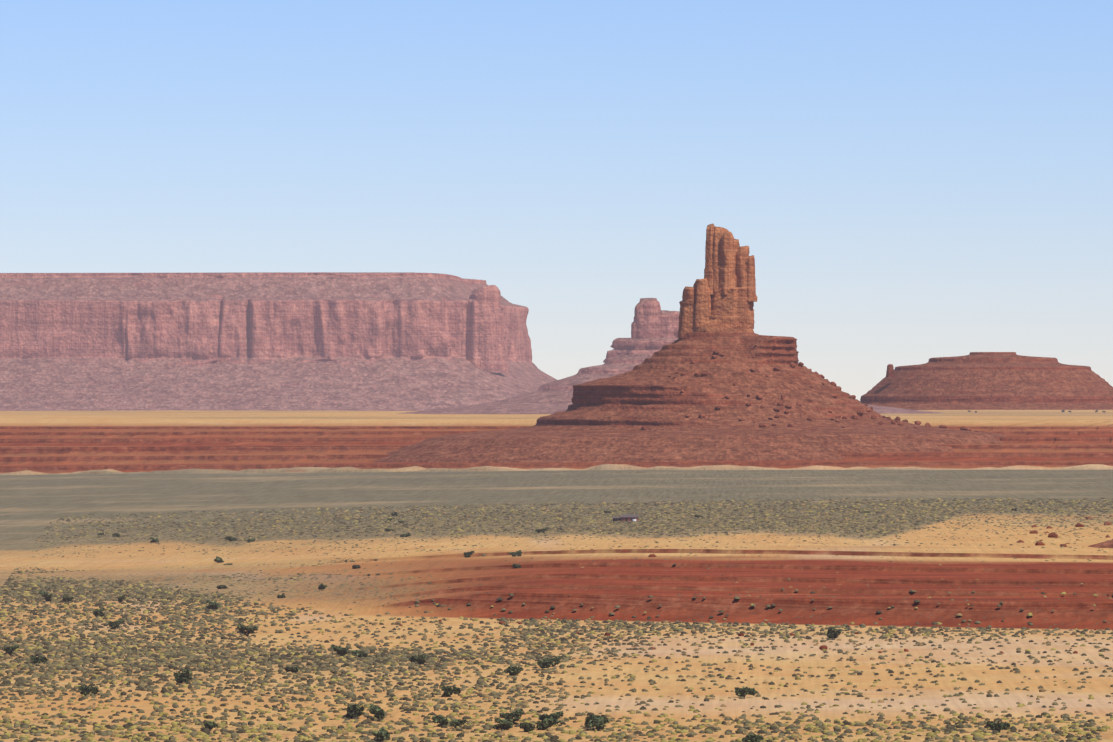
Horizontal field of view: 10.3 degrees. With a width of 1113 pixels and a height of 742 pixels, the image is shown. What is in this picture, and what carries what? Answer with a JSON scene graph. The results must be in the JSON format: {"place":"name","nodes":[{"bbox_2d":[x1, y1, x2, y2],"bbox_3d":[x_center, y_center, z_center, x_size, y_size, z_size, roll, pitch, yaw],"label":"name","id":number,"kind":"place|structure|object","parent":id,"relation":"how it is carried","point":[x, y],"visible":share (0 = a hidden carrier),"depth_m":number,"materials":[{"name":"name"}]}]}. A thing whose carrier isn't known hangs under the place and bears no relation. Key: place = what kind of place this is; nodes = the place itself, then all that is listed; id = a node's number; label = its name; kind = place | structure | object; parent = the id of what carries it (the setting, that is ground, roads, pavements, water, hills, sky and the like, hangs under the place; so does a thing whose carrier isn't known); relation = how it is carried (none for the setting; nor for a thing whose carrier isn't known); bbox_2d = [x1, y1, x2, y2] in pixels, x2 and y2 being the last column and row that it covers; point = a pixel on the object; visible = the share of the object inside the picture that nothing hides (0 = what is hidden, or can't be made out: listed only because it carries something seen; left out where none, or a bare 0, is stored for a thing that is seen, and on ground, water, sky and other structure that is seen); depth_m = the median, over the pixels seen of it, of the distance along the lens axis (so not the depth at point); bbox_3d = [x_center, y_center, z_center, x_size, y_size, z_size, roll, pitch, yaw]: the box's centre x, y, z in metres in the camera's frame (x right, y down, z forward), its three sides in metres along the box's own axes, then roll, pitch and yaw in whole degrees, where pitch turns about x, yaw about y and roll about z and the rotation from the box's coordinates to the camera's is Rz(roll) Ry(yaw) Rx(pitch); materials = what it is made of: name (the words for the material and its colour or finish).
{"place":"outdoors","nodes":[
{"label":"outdoors","id":0,"kind":"place"},
{"bbox_2d":[0,410,1112,741],"bbox_3d":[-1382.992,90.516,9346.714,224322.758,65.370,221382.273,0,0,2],"label":"ground","id":1,"kind":"structure","parent":0,"point":[32,506],"depth_m":2194.85,"materials":[{"name":"beige sand"}]},
{"bbox_2d":[0,272,556,410],"bbox_3d":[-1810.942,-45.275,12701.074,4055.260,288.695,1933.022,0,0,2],"label":"mesa","id":2,"kind":"structure","parent":1,"relation":"on","point":[310,341],"depth_m":12003.21,"materials":[{"name":"red stone"}]},
{"bbox_2d":[466,285,508,372],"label":"rock buttress","id":3,"kind":"structure","parent":2,"relation":"on","point":[485,347],"depth_m":12065.78,"materials":[{"name":"red stone"}]},
{"bbox_2d":[3,410,1105,741],"bbox_3d":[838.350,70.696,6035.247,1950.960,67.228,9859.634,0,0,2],"label":"bushes","id":4,"kind":"object","parent":1,"relation":"on","point":[507,722],"visible":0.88,"depth_m":1476.82,"materials":[{"name":"green plant"}]},
{"bbox_2d":[0,497,1112,741],"bbox_3d":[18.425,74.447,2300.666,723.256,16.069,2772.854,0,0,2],"label":"sagebrush shrubs","id":5,"kind":"object","parent":1,"relation":"on","point":[72,655],"visible":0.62,"depth_m":1762.04,"materials":[{"name":"green plant"}]},
{"bbox_2d":[0,418,1112,474],"bbox_3d":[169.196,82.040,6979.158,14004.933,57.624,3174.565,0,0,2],"label":"escarpment ledges","id":6,"kind":"object","parent":1,"relation":"on","point":[45,446],"visible":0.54,"depth_m":6092.72,"materials":[{"name":"red stone"}]},
{"bbox_2d":[0,543,1112,628],"bbox_3d":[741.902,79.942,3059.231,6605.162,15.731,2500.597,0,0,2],"label":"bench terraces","id":7,"kind":"object","parent":1,"relation":"on","point":[606,581],"visible":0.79,"depth_m":2137.86,"materials":[{"name":"red sand"}]},
{"bbox_2d":[613,513,638,520],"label":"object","id":8,"kind":"object","parent":1,"relation":"on","point":[629,517],"visible":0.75,"depth_m":3025.70,"materials":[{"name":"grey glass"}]},
{"bbox_2d":[396,354,939,413],"bbox_3d":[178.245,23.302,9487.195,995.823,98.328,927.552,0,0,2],"label":"distant talus slope","id":9,"kind":"structure","parent":1,"relation":"on","point":[553,397],"depth_m":9378.05,"materials":[{"name":"red stone"}]},
{"bbox_2d":[373,332,1006,462],"bbox_3d":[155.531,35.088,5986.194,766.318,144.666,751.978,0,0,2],"label":"talus slope","id":10,"kind":"structure","parent":1,"relation":"on","point":[603,420],"depth_m":5849.42,"materials":[{"name":"red stone"}]},
{"bbox_2d":[678,223,756,337],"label":"rock spire","id":11,"kind":"structure","parent":10,"relation":"on","point":[721,296],"depth_m":5974.93,"materials":[{"name":"brown stone"}]},
{"bbox_2d":[399,344,1112,653],"bbox_3d":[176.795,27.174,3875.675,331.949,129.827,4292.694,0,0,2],"label":"scattered boulders","id":12,"kind":"object","parent":1,"relation":"on","point":[898,419],"visible":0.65,"depth_m":5854.17,"materials":[{"name":"red stone"}]},
{"bbox_2d":[860,352,1112,409],"bbox_3d":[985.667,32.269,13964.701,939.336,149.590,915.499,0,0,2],"label":"mesa","id":13,"kind":"structure","parent":1,"relation":"on","point":[992,381],"depth_m":13752.14,"materials":[{"name":"red stone"}]},
{"bbox_2d":[886,364,894,376],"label":"rock pinnacle","id":14,"kind":"object","parent":13,"relation":"on","point":[890,371],"visible":1,"depth_m":13844.03,"materials":[{"name":"red stone"}]},
{"bbox_2d":[1088,539,1112,547],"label":"dirt mound","id":15,"kind":"object","parent":1,"relation":"on","point":[1107,544],"visible":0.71,"depth_m":2406.26,"materials":[{"name":"red soil"}]},
{"bbox_2d":[0,0,1112,400],"label":"sky","id":16,"kind":"structure","parent":0,"point":[905,182],"materials":[{"name":"blue"}]},
{"bbox_2d":[603,298,678,362],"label":"spire towers","id":17,"kind":"structure","parent":0,"point":[654,327],"depth_m":9475.15,"materials":[{"name":"red stone"}]}
]}

